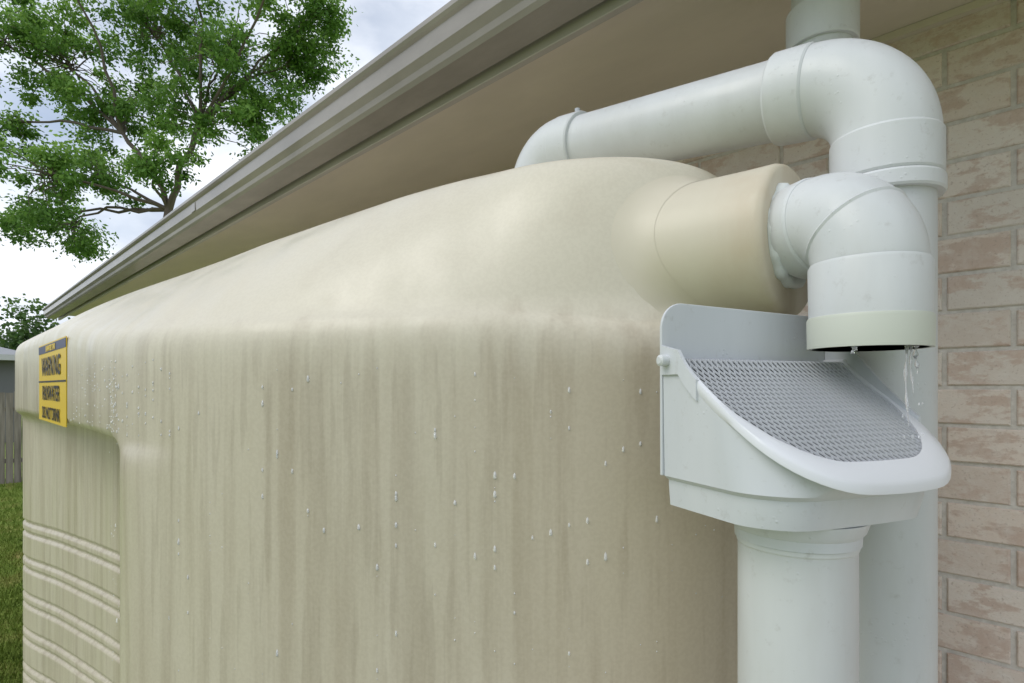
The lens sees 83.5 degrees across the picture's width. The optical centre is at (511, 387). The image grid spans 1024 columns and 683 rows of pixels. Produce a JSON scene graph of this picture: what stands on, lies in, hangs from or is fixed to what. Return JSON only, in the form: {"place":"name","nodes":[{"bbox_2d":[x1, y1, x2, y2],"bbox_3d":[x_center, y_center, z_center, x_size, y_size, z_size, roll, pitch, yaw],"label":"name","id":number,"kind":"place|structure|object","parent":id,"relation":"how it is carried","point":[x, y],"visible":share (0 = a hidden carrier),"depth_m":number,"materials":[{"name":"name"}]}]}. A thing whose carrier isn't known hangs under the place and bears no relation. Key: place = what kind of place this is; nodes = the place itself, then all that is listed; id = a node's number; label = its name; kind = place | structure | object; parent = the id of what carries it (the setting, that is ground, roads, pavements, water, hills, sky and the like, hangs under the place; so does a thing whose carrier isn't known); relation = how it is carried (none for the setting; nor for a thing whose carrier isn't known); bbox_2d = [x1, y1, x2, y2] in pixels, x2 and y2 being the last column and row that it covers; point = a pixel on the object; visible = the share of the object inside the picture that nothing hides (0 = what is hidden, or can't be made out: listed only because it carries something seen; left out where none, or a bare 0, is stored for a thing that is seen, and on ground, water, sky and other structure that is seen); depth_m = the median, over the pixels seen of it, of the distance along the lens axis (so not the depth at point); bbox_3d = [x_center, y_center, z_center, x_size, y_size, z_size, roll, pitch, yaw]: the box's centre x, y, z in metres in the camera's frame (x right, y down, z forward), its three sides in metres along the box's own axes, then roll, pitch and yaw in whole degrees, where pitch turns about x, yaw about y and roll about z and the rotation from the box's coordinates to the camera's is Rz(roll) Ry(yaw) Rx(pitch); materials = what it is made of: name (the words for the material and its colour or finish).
{"place":"outdoors","nodes":[
{"label":"outdoors","id":0,"kind":"place"},
{"bbox_2d":[0,360,14,442],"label":"shed wall","id":1,"kind":"structure","parent":0,"point":[7,376],"depth_m":16.55,"materials":[{"name":"grey metal"}]},
{"bbox_2d":[0,354,14,359],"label":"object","id":2,"kind":"structure","parent":1,"relation":"attached to","point":[6,357],"depth_m":16.16,"materials":[{"name":"grey metal"}]},
{"bbox_2d":[0,347,15,354],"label":"shed roof","id":3,"kind":"structure","parent":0,"point":[6,351],"depth_m":16.58,"materials":[{"name":"grey metal"}]},
{"bbox_2d":[0,442,24,682],"bbox_3d":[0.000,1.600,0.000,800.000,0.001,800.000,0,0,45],"label":"ground","id":4,"kind":"structure","parent":0,"point":[17,604],"depth_m":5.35,"materials":[{"name":"green plant"}]},
{"bbox_2d":[0,391,22,483],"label":"paling fence","id":5,"kind":"object","parent":4,"relation":"on","point":[17,459],"visible":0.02,"depth_m":9.42,"materials":[{"name":"grey wood"}]},
{"bbox_2d":[0,293,70,349],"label":"distant trees","id":6,"kind":"object","parent":4,"relation":"on","point":[15,338],"visible":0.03,"depth_m":42.70,"materials":[{"name":"green plant"}]},
{"bbox_2d":[0,0,362,267],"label":"gum tree","id":7,"kind":"object","parent":4,"relation":"on","point":[245,111],"visible":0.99,"depth_m":17.92,"materials":[{"name":"green plant"}]},
{"bbox_2d":[15,157,807,682],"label":"water tank","id":8,"kind":"object","parent":4,"relation":"on","point":[529,295],"visible":0.91,"depth_m":0.84,"materials":[{"name":"beige plastic"}]},
{"bbox_2d":[39,336,66,426],"bbox_3d":[-1.349,-0.014,1.677,0.560,0.236,0.004,0,0,45],"label":"warning label","id":9,"kind":"object","parent":8,"relation":"attached to","point":[52,381],"visible":1,"depth_m":1.63,"materials":[{"name":"yellow plastic"}]},
{"bbox_2d":[515,0,947,682],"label":"downpipe","id":10,"kind":"object","parent":8,"relation":"attached to","point":[849,94],"visible":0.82,"depth_m":0.74,"materials":[{"name":"grey plastic"}]},
{"bbox_2d":[767,172,935,351],"bbox_3d":[0.389,-0.157,0.702,0.130,0.225,0.223,0,0,-19],"label":"overflow pipe","id":11,"kind":"object","parent":8,"relation":"attached to","point":[853,249],"visible":0.93,"depth_m":0.62,"materials":[{"name":"grey plastic"}]},
{"bbox_2d":[68,345,923,674],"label":"water drops","id":12,"kind":"object","parent":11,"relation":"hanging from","point":[908,347],"visible":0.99,"depth_m":0.80,"materials":[{"name":"white"}]},
{"bbox_2d":[736,536,860,682],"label":"drain pipe","id":13,"kind":"object","parent":4,"relation":"on","point":[798,617],"visible":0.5,"depth_m":0.57,"materials":[{"name":"grey plastic"}]},
{"bbox_2d":[656,303,950,553],"bbox_3d":[0.323,0.033,0.618,0.273,0.261,0.198,0,0,-22],"label":"rain head","id":14,"kind":"object","parent":13,"relation":"on","point":[775,434],"visible":0.98,"depth_m":0.60},
{"bbox_2d":[686,0,1023,682],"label":"mortar wall","id":15,"kind":"structure","parent":4,"relation":"on","point":[1013,309],"depth_m":1.27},
{"bbox_2d":[69,0,974,315],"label":"soffit","id":16,"kind":"structure","parent":15,"relation":"attached to","point":[643,48],"depth_m":1.67,"materials":[{"name":"paint"}]},
{"bbox_2d":[58,0,642,319],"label":"fascia","id":17,"kind":"structure","parent":16,"relation":"attached to","point":[590,19],"depth_m":1.65,"materials":[{"name":"paint"}]},
{"bbox_2d":[871,0,1008,44],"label":"soffit mould","id":18,"kind":"object","parent":16,"relation":"attached to","point":[975,6],"depth_m":1.31,"materials":[{"name":"beige wood"}]},
{"bbox_2d":[675,0,1023,682],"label":"brick courses","id":19,"kind":"object","parent":15,"relation":"attached to","point":[987,329],"visible":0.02,"depth_m":1.27,"materials":[{"name":"beige brick"}]},
{"bbox_2d":[0,0,449,334],"label":"sky","id":20,"kind":"structure","parent":0,"point":[37,274],"materials":[{"name":"white"}]},
{"bbox_3d":[2.386,-1.868,5.321,13.150,1.865,9.100,0,0,45],"label":"roof sheet","id":21,"kind":"object","parent":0,"visible":0},
{"bbox_2d":[42,0,603,318],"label":"gutter","id":22,"kind":"object","parent":21,"relation":"attached to","point":[449,45],"visible":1,"depth_m":1.74,"materials":[{"name":"paint"}]},
{"bbox_2d":[191,202,194,212],"bbox_3d":[-1.552,-0.874,2.789,0.060,0.041,0.001,0,0,45],"label":"gutter joint","id":23,"kind":"object","parent":22,"relation":"attached to","point":[192,207],"visible":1,"depth_m":2.79,"materials":[{"name":"grey metal"}]}
]}

